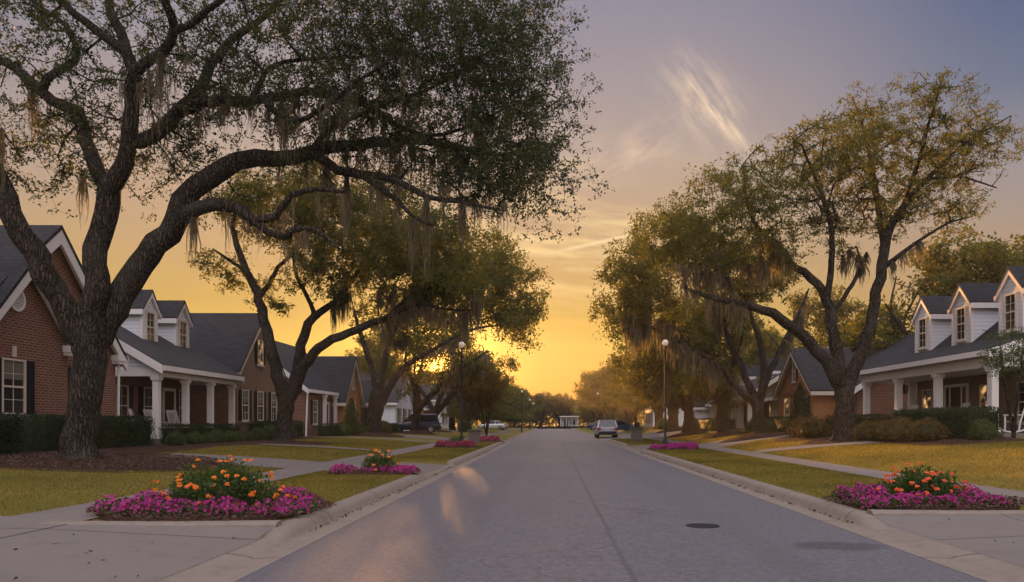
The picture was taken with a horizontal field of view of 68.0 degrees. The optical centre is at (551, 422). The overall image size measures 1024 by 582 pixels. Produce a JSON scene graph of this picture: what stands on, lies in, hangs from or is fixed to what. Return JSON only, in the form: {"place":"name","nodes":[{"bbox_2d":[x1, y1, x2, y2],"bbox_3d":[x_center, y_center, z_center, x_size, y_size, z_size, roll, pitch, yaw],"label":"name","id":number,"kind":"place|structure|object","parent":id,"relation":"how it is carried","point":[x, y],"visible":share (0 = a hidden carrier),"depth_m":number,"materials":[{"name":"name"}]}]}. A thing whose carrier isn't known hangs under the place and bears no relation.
{"place":"outdoors","nodes":[
{"label":"outdoors","id":0,"kind":"place"},
{"bbox_2d":[0,516,63,530],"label":"driveway","id":1,"kind":"structure","parent":0,"point":[8,522],"depth_m":9.71,"materials":[{"name":"concrete"}]},
{"bbox_2d":[0,525,272,581],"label":"driveway","id":2,"kind":"structure","parent":0,"point":[128,553],"depth_m":7.96,"materials":[{"name":"concrete"}]},
{"bbox_2d":[162,453,320,468],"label":"driveway","id":3,"kind":"structure","parent":0,"point":[271,462],"depth_m":23.03,"materials":[{"name":"concrete"}]},
{"bbox_2d":[0,428,520,537],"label":"pavement","id":4,"kind":"structure","parent":0,"point":[74,513],"depth_m":12.97,"materials":[{"name":"concrete"}]},
{"bbox_2d":[323,462,443,473],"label":"driveway","id":5,"kind":"structure","parent":0,"point":[425,468],"depth_m":23.61,"materials":[{"name":"concrete"}]},
{"bbox_2d":[0,423,1023,581],"bbox_3d":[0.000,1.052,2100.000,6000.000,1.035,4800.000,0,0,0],"label":"ground","id":6,"kind":"structure","parent":0,"point":[451,434],"depth_m":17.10,"materials":[{"name":"plant"}]},
{"bbox_2d":[0,225,127,419],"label":"brick house","id":7,"kind":"structure","parent":6,"relation":"on","point":[36,357],"depth_m":24.57,"materials":[{"name":"brick"}]},
{"bbox_2d":[0,349,26,416],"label":"window","id":8,"kind":"structure","parent":7,"relation":"in","point":[13,368],"depth_m":23.34,"materials":[{"name":"glass"}]},
{"bbox_2d":[0,444,210,455],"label":"mulch bed","id":9,"kind":"object","parent":6,"relation":"on","point":[163,448],"visible":0.42,"depth_m":25.29,"materials":[{"name":"soil"}]},
{"bbox_2d":[0,410,27,453],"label":"clipped hedge","id":10,"kind":"object","parent":9,"relation":"on","point":[10,438],"visible":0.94,"depth_m":20.53,"materials":[{"name":"green plant"}]},
{"bbox_2d":[14,411,156,451],"bbox_3d":[-15.206,0.346,25.056,1.380,1.362,6.207,0,0,0],"label":"clipped hedge","id":11,"kind":"object","parent":9,"relation":"on","point":[43,433],"visible":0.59,"depth_m":24.89,"materials":[{"name":"green plant"}]},
{"bbox_2d":[164,430,185,445],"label":"round shrub","id":12,"kind":"object","parent":9,"relation":"on","point":[174,438],"visible":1,"depth_m":28.72,"materials":[{"name":"green plant"}]},
{"bbox_2d":[184,431,203,444],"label":"round shrub","id":13,"kind":"object","parent":9,"relation":"on","point":[193,437],"visible":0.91,"depth_m":30.34,"materials":[{"name":"green plant"}]},
{"bbox_2d":[0,453,239,472],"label":"mulch bed","id":14,"kind":"object","parent":6,"relation":"on","point":[60,468],"visible":0.52,"depth_m":17.84,"materials":[{"name":"soil"}]},
{"bbox_2d":[40,520,281,527],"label":"kerb","id":15,"kind":"structure","parent":6,"relation":"on","point":[259,523],"depth_m":9.54,"materials":[{"name":"concrete"}]},
{"bbox_2d":[115,290,244,443],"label":"porch house","id":16,"kind":"structure","parent":6,"relation":"on","point":[168,365],"depth_m":33.97,"materials":[{"name":"grey"}]},
{"bbox_2d":[116,384,128,415],"bbox_3d":[-18.378,-0.725,32.400,0.085,1.760,0.960,0,0,0],"label":"window","id":17,"kind":"structure","parent":16,"relation":"in","point":[124,389],"depth_m":32.56,"materials":[{"name":"beige paint"}]},
{"bbox_2d":[145,311,154,340],"bbox_3d":[-18.028,-4.275,34.050,0.085,1.360,0.730,0,0,0],"label":"window","id":18,"kind":"structure","parent":16,"relation":"in","point":[149,316],"depth_m":34.01,"materials":[{"name":"beige paint"}]},
{"bbox_2d":[165,391,173,427],"bbox_3d":[-18.387,-0.418,36.400,0.065,2.165,0.946,0,0,0],"label":"door","id":19,"kind":"structure","parent":16,"relation":"in","point":[169,395],"depth_m":36.35,"materials":[{"name":"brown wood"}]},
{"bbox_2d":[179,320,186,347],"bbox_3d":[-18.028,-4.275,37.050,0.085,1.360,0.730,0,0,0],"label":"window","id":20,"kind":"structure","parent":16,"relation":"in","point":[182,324],"depth_m":37.04,"materials":[{"name":"beige paint"}]},
{"bbox_2d":[94,500,311,520],"bbox_3d":[-5.001,1.234,10.968,3.096,0.140,2.716,0,0,0],"label":"mulch bed","id":21,"kind":"object","parent":6,"relation":"on","point":[129,518],"visible":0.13,"depth_m":9.97,"materials":[{"name":"wood"}]},
{"bbox_2d":[86,485,325,518],"bbox_3d":[-4.854,1.124,11.149,3.081,0.354,2.574,0,0,0],"label":"flower mat","id":22,"kind":"object","parent":21,"relation":"on","point":[157,502],"visible":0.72,"depth_m":10.35,"materials":[{"name":"pink plant"}]},
{"bbox_2d":[153,455,296,508],"bbox_3d":[-4.846,0.898,11.215,1.705,0.835,1.755,0,0,-42],"label":"flowering bush","id":23,"kind":"object","parent":21,"relation":"on","point":[219,480],"visible":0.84,"depth_m":10.98,"materials":[{"name":"green plant"}]},
{"bbox_2d":[154,441,260,445],"bbox_3d":[-14.574,0.885,32.737,3.362,0.153,10.798,0,0,0],"label":"mulch bed","id":24,"kind":"object","parent":6,"relation":"on","point":[228,443],"visible":0.3,"depth_m":31.58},
{"bbox_2d":[158,422,242,443],"bbox_3d":[-15.279,0.490,33.354,1.031,1.072,6.572,0,0,0],"label":"clipped hedge","id":25,"kind":"object","parent":24,"relation":"on","point":[200,428],"visible":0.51,"depth_m":32.03,"materials":[{"name":"green plant"}]},
{"bbox_2d":[189,313,286,433],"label":"brick house","id":26,"kind":"structure","parent":6,"relation":"on","point":[234,342],"depth_m":41.36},
{"bbox_2d":[240,384,249,421],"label":"window","id":27,"kind":"structure","parent":26,"relation":"in","point":[245,388],"depth_m":40.82,"materials":[{"name":"beige paint"}]},
{"bbox_2d":[256,386,263,420],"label":"window","id":28,"kind":"structure","parent":26,"relation":"in","point":[260,390],"depth_m":42.92,"materials":[{"name":"beige paint"}]},
{"bbox_2d":[248,440,334,444],"bbox_3d":[-12.939,0.951,36.141,5.174,0.232,4.592,0,0,0],"label":"mulch bed","id":29,"kind":"object","parent":6,"relation":"on","point":[294,442],"visible":0.62,"depth_m":35.19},
{"bbox_2d":[294,436,316,439],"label":"mulch bed","id":30,"kind":"object","parent":6,"relation":"on","point":[304,437],"visible":0.18,"depth_m":43.48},
{"bbox_2d":[245,419,304,436],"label":"clipped hedge","id":31,"kind":"object","parent":30,"relation":"on","point":[298,426],"visible":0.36,"depth_m":41.07,"materials":[{"name":"green plant"}]},
{"bbox_2d":[0,0,614,458],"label":"live oak","id":32,"kind":"object","parent":6,"relation":"on","point":[92,320],"visible":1,"depth_m":19.27,"materials":[{"name":"green plant"}]},
{"bbox_2d":[275,341,365,435],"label":"brick house","id":33,"kind":"structure","parent":6,"relation":"on","point":[331,386],"depth_m":55.28,"materials":[{"name":"grey"}]},
{"bbox_2d":[316,422,352,436],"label":"clipped hedge","id":34,"kind":"object","parent":6,"relation":"on","point":[332,429],"visible":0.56,"depth_m":49.18,"materials":[{"name":"green plant"}]},
{"bbox_2d":[184,150,501,441],"bbox_3d":[-9.499,-5.770,35.697,14.241,14.150,7.089,0,0,9],"label":"live oak","id":35,"kind":"object","parent":6,"relation":"on","point":[451,286],"visible":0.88,"depth_m":35.03,"materials":[{"name":"green plant"}]},
{"bbox_2d":[155,428,537,581],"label":"kerb","id":36,"kind":"structure","parent":6,"relation":"on","point":[287,537],"depth_m":9.98,"materials":[{"name":"concrete"}]},
{"bbox_2d":[361,380,384,425],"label":"house","id":37,"kind":"structure","parent":6,"relation":"on","point":[367,387],"depth_m":64.06,"materials":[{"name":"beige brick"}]},
{"bbox_2d":[329,469,417,474],"bbox_3d":[-4.495,1.239,19.105,2.312,0.130,0.978,0,0,0],"label":"mulch bed","id":38,"kind":"object","parent":6,"relation":"on","point":[361,472],"visible":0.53,"depth_m":18.75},
{"bbox_2d":[328,463,420,473],"bbox_3d":[-4.442,1.169,19.143,2.243,0.297,1.063,0,0,0],"label":"flower mat","id":39,"kind":"object","parent":38,"relation":"on","point":[343,468],"visible":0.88,"depth_m":18.90,"materials":[{"name":"pink plant"}]},
{"bbox_2d":[361,448,399,470],"bbox_3d":[-4.346,0.971,19.166,1.062,0.667,0.824,0,0,0],"label":"flowering bush","id":40,"kind":"object","parent":38,"relation":"on","point":[374,460],"visible":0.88,"depth_m":19.08,"materials":[{"name":"green plant"}]},
{"bbox_2d":[348,432,405,437],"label":"mulch bed","id":41,"kind":"object","parent":6,"relation":"on","point":[373,434],"visible":0.97,"depth_m":52.81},
{"bbox_2d":[342,398,364,435],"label":"conical evergreen","id":42,"kind":"object","parent":41,"relation":"on","point":[350,415],"visible":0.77,"depth_m":52.85,"materials":[{"name":"green plant"}]},
{"bbox_2d":[349,331,412,378],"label":"shade tree","id":43,"kind":"object","parent":6,"relation":"on","point":[376,358],"visible":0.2,"depth_m":83.95,"materials":[{"name":"green plant"}]},
{"bbox_2d":[360,372,412,430],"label":"white house","id":44,"kind":"structure","parent":6,"relation":"on","point":[395,410],"depth_m":79.95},
{"bbox_2d":[393,414,441,432],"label":"parked car","id":45,"kind":"object","parent":6,"relation":"on","point":[430,423],"visible":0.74,"depth_m":70.75,"materials":[{"name":"blue paint"}]},
{"bbox_2d":[366,309,502,430],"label":"live oak","id":46,"kind":"object","parent":6,"relation":"on","point":[452,376],"visible":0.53,"depth_m":65.52,"materials":[{"name":"green plant"}]},
{"bbox_2d":[421,384,448,427],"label":"white house","id":47,"kind":"structure","parent":6,"relation":"on","point":[444,424],"depth_m":119.65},
{"bbox_2d":[335,217,554,432],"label":"live oak","id":48,"kind":"object","parent":6,"relation":"on","point":[512,315],"visible":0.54,"depth_m":53.23,"materials":[{"name":"green plant"}]},
{"bbox_2d":[434,445,481,447],"bbox_3d":[-4.887,1.237,39.602,2.690,0.134,2.586,0,0,0],"label":"mulch bed","id":49,"kind":"object","parent":6,"relation":"on","point":[459,446],"visible":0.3,"depth_m":38.67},
{"bbox_2d":[434,440,475,446],"bbox_3d":[-5.008,1.099,39.495,2.168,0.425,2.112,0,0,0],"label":"flower mat","id":50,"kind":"object","parent":49,"relation":"on","point":[457,443],"visible":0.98,"depth_m":38.95,"materials":[{"name":"pink plant"}]},
{"bbox_2d":[459,342,464,439],"bbox_3d":[-4.750,-1.470,40.000,0.320,5.574,0.315,0,0,0],"label":"street lamp","id":51,"kind":"object","parent":49,"relation":"on","point":[461,345],"visible":0.91,"depth_m":39.95,"materials":[{"name":"black metal"}]},
{"bbox_2d":[406,331,513,429],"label":"live oak","id":52,"kind":"object","parent":6,"relation":"on","point":[437,408],"visible":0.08,"depth_m":79.28,"materials":[{"name":"green plant"}]},
{"bbox_2d":[425,350,522,429],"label":"live oak","id":53,"kind":"object","parent":6,"relation":"on","point":[453,411],"visible":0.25,"depth_m":92.84,"materials":[{"name":"green plant"}]},
{"bbox_2d":[451,362,511,435],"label":"crape myrtle","id":54,"kind":"object","parent":6,"relation":"on","point":[477,388],"visible":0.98,"depth_m":65.78,"materials":[{"name":"green plant"}]},
{"bbox_2d":[475,383,533,423],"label":"live oak","id":55,"kind":"object","parent":6,"relation":"on","point":[515,414],"visible":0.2,"depth_m":127.03,"materials":[{"name":"green plant"}]},
{"bbox_2d":[0,451,1023,520],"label":"bark chips","id":56,"kind":"object","parent":6,"relation":"on","point":[4,459],"visible":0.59,"depth_m":17.34,"materials":[{"name":"wood"}]},
{"bbox_2d":[527,391,550,425],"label":"shade tree","id":57,"kind":"object","parent":6,"relation":"on","point":[539,417],"visible":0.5,"depth_m":204.22,"materials":[{"name":"green plant"}]},
{"bbox_2d":[455,394,644,426],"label":"distant wood","id":58,"kind":"object","parent":6,"relation":"on","point":[555,422],"visible":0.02,"depth_m":211.12,"materials":[{"name":"plant"}]},
{"bbox_2d":[538,392,577,425],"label":"shade tree","id":59,"kind":"object","parent":6,"relation":"on","point":[558,403],"visible":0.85,"depth_m":193.95,"materials":[{"name":"green plant"}]},
{"bbox_2d":[310,449,853,530],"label":"gutter litter","id":60,"kind":"object","parent":6,"relation":"on","point":[321,525],"visible":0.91,"depth_m":15.03,"materials":[{"name":"brown plant"}]},
{"bbox_2d":[573,401,604,423],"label":"shade tree","id":61,"kind":"object","parent":6,"relation":"on","point":[589,416],"visible":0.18,"depth_m":190.53,"materials":[{"name":"green plant"}]},
{"bbox_2d":[571,368,618,419],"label":"live oak","id":62,"kind":"object","parent":6,"relation":"on","point":[595,384],"visible":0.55,"depth_m":131.34,"materials":[{"name":"plant"}]},
{"bbox_2d":[576,368,621,419],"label":"live oak","id":63,"kind":"object","parent":6,"relation":"on","point":[584,407],"visible":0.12,"depth_m":148.56,"materials":[{"name":"plant"}]},
{"bbox_2d":[592,352,647,424],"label":"live oak","id":64,"kind":"object","parent":6,"relation":"on","point":[606,371],"visible":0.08,"depth_m":98.51,"materials":[{"name":"plant"}]},
{"bbox_2d":[645,407,683,425],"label":"white house","id":65,"kind":"structure","parent":6,"relation":"on","point":[649,418],"depth_m":112.86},
{"bbox_2d":[606,317,724,432],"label":"live oak","id":66,"kind":"object","parent":6,"relation":"on","point":[651,392],"visible":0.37,"depth_m":58.44,"materials":[{"name":"green plant"}]},
{"bbox_2d":[647,447,696,449],"bbox_3d":[5.841,1.259,36.522,2.561,0.165,1.952,0,0,0],"label":"mulch bed","id":67,"kind":"object","parent":6,"relation":"on","point":[664,448],"visible":0.27,"depth_m":35.76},
{"bbox_2d":[662,340,667,443],"bbox_3d":[5.750,-1.405,38.400,0.320,5.574,0.315,0,0,0],"label":"street lamp","id":68,"kind":"object","parent":67,"relation":"on","point":[665,343],"visible":0.94,"depth_m":38.35,"materials":[{"name":"black metal"}]},
{"bbox_2d":[650,441,698,448],"bbox_3d":[5.866,1.109,36.404,2.363,0.405,1.686,0,0,0],"label":"flower mat","id":69,"kind":"object","parent":67,"relation":"on","point":[690,445],"visible":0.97,"depth_m":35.96,"materials":[{"name":"pink plant"}]},
{"bbox_2d":[615,376,730,428],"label":"live oak","id":70,"kind":"object","parent":6,"relation":"on","point":[672,405],"visible":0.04,"depth_m":71.34,"materials":[{"name":"plant"}]},
{"bbox_2d":[612,296,770,432],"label":"live oak","id":71,"kind":"object","parent":6,"relation":"on","point":[694,332],"visible":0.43,"depth_m":48.64,"materials":[{"name":"green plant"}]},
{"bbox_2d":[587,200,811,434],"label":"live oak","id":72,"kind":"object","parent":6,"relation":"on","point":[638,303],"visible":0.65,"depth_m":40.64,"materials":[{"name":"green plant"}]},
{"bbox_2d":[692,375,738,427],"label":"grey house","id":73,"kind":"structure","parent":6,"relation":"on","point":[700,410],"depth_m":78.81,"materials":[{"name":"stone"}]},
{"bbox_2d":[712,318,784,408],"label":"shade tree","id":74,"kind":"object","parent":6,"relation":"on","point":[754,353],"visible":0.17,"depth_m":75.35,"materials":[{"name":"green plant"}]},
{"bbox_2d":[719,432,787,442],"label":"mulch bed","id":75,"kind":"object","parent":6,"relation":"on","point":[756,436],"visible":0.89,"depth_m":41.17,"materials":[{"name":"soil"}]},
{"bbox_2d":[707,346,828,429],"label":"columned house","id":76,"kind":"structure","parent":6,"relation":"on","point":[746,412],"depth_m":60.33,"materials":[{"name":"beige brick"}]},
{"bbox_2d":[571,428,1023,581],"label":"kerb","id":77,"kind":"structure","parent":6,"relation":"on","point":[984,567],"depth_m":10.66,"materials":[{"name":"concrete"}]},
{"bbox_2d":[782,382,819,428],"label":"conical evergreen","id":78,"kind":"object","parent":6,"relation":"on","point":[800,393],"visible":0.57,"depth_m":40.75,"materials":[{"name":"green plant"}]},
{"bbox_2d":[774,434,831,441],"bbox_3d":[12.507,0.710,36.291,3.590,0.400,5.918,0,0,0],"label":"mulch bed","id":79,"kind":"object","parent":6,"relation":"on","point":[789,438],"visible":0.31,"depth_m":34.96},
{"bbox_2d":[794,416,832,437],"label":"tawny shrub","id":80,"kind":"object","parent":79,"relation":"on","point":[813,426],"visible":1,"depth_m":34.59,"materials":[{"name":"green plant"}]},
{"bbox_2d":[627,66,1023,440],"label":"live oak","id":81,"kind":"object","parent":6,"relation":"on","point":[842,379],"visible":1,"depth_m":30.58,"materials":[{"name":"green plant"}]},
{"bbox_2d":[755,284,899,382],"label":"shade tree","id":82,"kind":"object","parent":6,"relation":"on","point":[819,324],"visible":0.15,"depth_m":60.89,"materials":[{"name":"green plant"}]},
{"bbox_2d":[764,334,916,420],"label":"brick house","id":83,"kind":"structure","parent":6,"relation":"on","point":[804,367],"depth_m":45.91,"materials":[{"name":"brick"}]},
{"bbox_2d":[823,413,892,428],"bbox_3d":[14.494,0.099,36.085,1.354,1.116,6.078,0,0,0],"label":"clipped hedge","id":84,"kind":"object","parent":6,"relation":"on","point":[859,418],"visible":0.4,"depth_m":34.33,"materials":[{"name":"green plant"}]},
{"bbox_2d":[835,499,1020,509],"bbox_3d":[5.937,1.238,11.987,2.714,0.133,2.285,0,0,0],"label":"mulch bed","id":85,"kind":"object","parent":6,"relation":"on","point":[957,508],"visible":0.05,"depth_m":11.12,"materials":[{"name":"soil"}]},
{"bbox_2d":[872,462,969,498],"bbox_3d":[5.880,0.972,12.069,1.514,0.698,1.196,0,0,0],"label":"flowering bush","id":86,"kind":"object","parent":85,"relation":"on","point":[933,482],"visible":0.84,"depth_m":11.92,"materials":[{"name":"green plant"}]},
{"bbox_2d":[830,481,1014,509],"bbox_3d":[5.756,1.124,11.941,2.379,0.378,1.847,0,0,0],"label":"flower mat","id":87,"kind":"object","parent":85,"relation":"on","point":[859,494],"visible":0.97,"depth_m":11.45,"materials":[{"name":"pink plant"}]},
{"bbox_2d":[839,222,1021,353],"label":"shade tree","id":88,"kind":"object","parent":6,"relation":"on","point":[957,267],"visible":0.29,"depth_m":48.78,"materials":[{"name":"green plant"}]},
{"bbox_2d":[859,266,1023,436],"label":"porch house","id":89,"kind":"structure","parent":6,"relation":"on","point":[938,364],"depth_m":33.30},
{"bbox_2d":[917,317,927,350],"bbox_3d":[18.255,-4.350,37.350,0.130,1.550,0.870,0,0,0],"label":"window","id":90,"kind":"structure","parent":89,"relation":"in","point":[922,323],"depth_m":37.40,"materials":[{"name":"beige paint"}]},
{"bbox_2d":[951,387,960,407],"bbox_3d":[18.888,-0.630,35.400,0.065,2.040,0.946,0,0,0],"label":"door","id":91,"kind":"structure","parent":89,"relation":"in","point":[955,391],"depth_m":35.34,"materials":[{"name":"brown wood"}]},
{"bbox_2d":[954,306,966,342],"bbox_3d":[18.255,-4.350,33.850,0.130,1.550,0.870,0,0,0],"label":"window","id":92,"kind":"structure","parent":89,"relation":"in","point":[960,312],"depth_m":33.84,"materials":[{"name":"glass"}]},
{"bbox_2d":[1002,292,1017,333],"bbox_3d":[18.255,-4.350,30.200,0.130,1.550,0.870,0,0,0],"label":"window","id":93,"kind":"structure","parent":89,"relation":"in","point":[1010,300],"depth_m":30.19,"materials":[{"name":"beige paint"}]},
{"bbox_2d":[859,436,1023,445],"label":"mulch bed","id":94,"kind":"object","parent":6,"relation":"on","point":[950,441],"visible":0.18,"depth_m":24.42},
{"bbox_2d":[849,420,875,440],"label":"tawny shrub","id":95,"kind":"object","parent":94,"relation":"on","point":[859,432],"visible":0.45,"depth_m":29.87,"materials":[{"name":"brown plant"}]},
{"bbox_2d":[863,419,889,439],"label":"tawny shrub","id":96,"kind":"object","parent":94,"relation":"on","point":[870,433],"visible":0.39,"depth_m":28.61,"materials":[{"name":"brown plant"}]},
{"bbox_2d":[876,416,907,439],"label":"tawny shrub","id":97,"kind":"object","parent":94,"relation":"on","point":[891,423],"visible":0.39,"depth_m":27.66,"materials":[{"name":"brown plant"}]},
{"bbox_2d":[887,417,920,441],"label":"tawny shrub","id":98,"kind":"object","parent":94,"relation":"on","point":[899,431],"visible":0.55,"depth_m":26.50,"materials":[{"name":"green plant"}]},
{"bbox_2d":[905,417,951,440],"bbox_3d":[12.696,0.229,25.717,1.417,0.878,1.378,0,0,0],"label":"tawny shrub","id":99,"kind":"object","parent":94,"relation":"on","point":[926,429],"visible":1,"depth_m":25.39,"materials":[{"name":"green plant"}]},
{"bbox_2d":[890,405,1004,439],"bbox_3d":[14.052,0.033,27.300,1.520,1.288,5.726,0,0,0],"label":"clipped hedge","id":100,"kind":"object","parent":94,"relation":"on","point":[958,421],"visible":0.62,"depth_m":25.34,"materials":[{"name":"green plant"}]},
{"bbox_2d":[966,418,999,439],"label":"round shrub","id":101,"kind":"object","parent":94,"relation":"on","point":[981,429],"visible":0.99,"depth_m":23.89,"materials":[{"name":"green plant"}]},
{"bbox_2d":[977,324,1023,437],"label":"young tree","id":102,"kind":"object","parent":94,"relation":"on","point":[1013,419],"visible":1,"depth_m":24.88,"materials":[{"name":"green plant"}]},
{"bbox_2d":[867,509,1023,515],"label":"kerb","id":103,"kind":"structure","parent":6,"relation":"on","point":[874,512],"depth_m":10.76,"materials":[{"name":"concrete"}]},
{"bbox_2d":[960,234,1023,282],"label":"shade tree","id":104,"kind":"object","parent":6,"relation":"on","point":[989,265],"visible":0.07,"depth_m":45.53,"materials":[{"name":"green plant"}]},
{"bbox_2d":[0,0,1023,422],"label":"sky","id":105,"kind":"structure","parent":0,"point":[693,82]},
{"bbox_2d":[236,429,985,581],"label":"road","id":106,"kind":"structure","parent":0,"point":[554,505],"depth_m":9.61,"materials":[{"name":"asphalt"}]},
{"bbox_2d":[599,430,697,439],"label":"driveway","id":107,"kind":"structure","parent":0,"point":[655,435],"depth_m":67.64,"materials":[{"name":"concrete"}]},
{"bbox_2d":[594,420,617,437],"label":"parked car","id":108,"kind":"object","parent":107,"relation":"on","point":[606,427],"visible":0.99,"depth_m":67.43,"materials":[{"name":"silver metal"}]},
{"bbox_2d":[702,435,791,446],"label":"driveway","id":109,"kind":"structure","parent":0,"point":[716,443],"depth_m":40.27,"materials":[{"name":"concrete"}]},
{"bbox_2d":[589,428,1023,501],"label":"pavement","id":110,"kind":"structure","parent":0,"point":[879,474],"depth_m":21.80,"materials":[{"name":"concrete"}]},
{"bbox_2d":[754,441,879,452],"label":"path","id":111,"kind":"structure","parent":0,"point":[805,446],"depth_m":30.27,"materials":[{"name":"concrete"}]},
{"bbox_2d":[876,514,1023,566],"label":"driveway","id":112,"kind":"structure","parent":0,"point":[980,533],"depth_m":9.64,"materials":[{"name":"concrete"}]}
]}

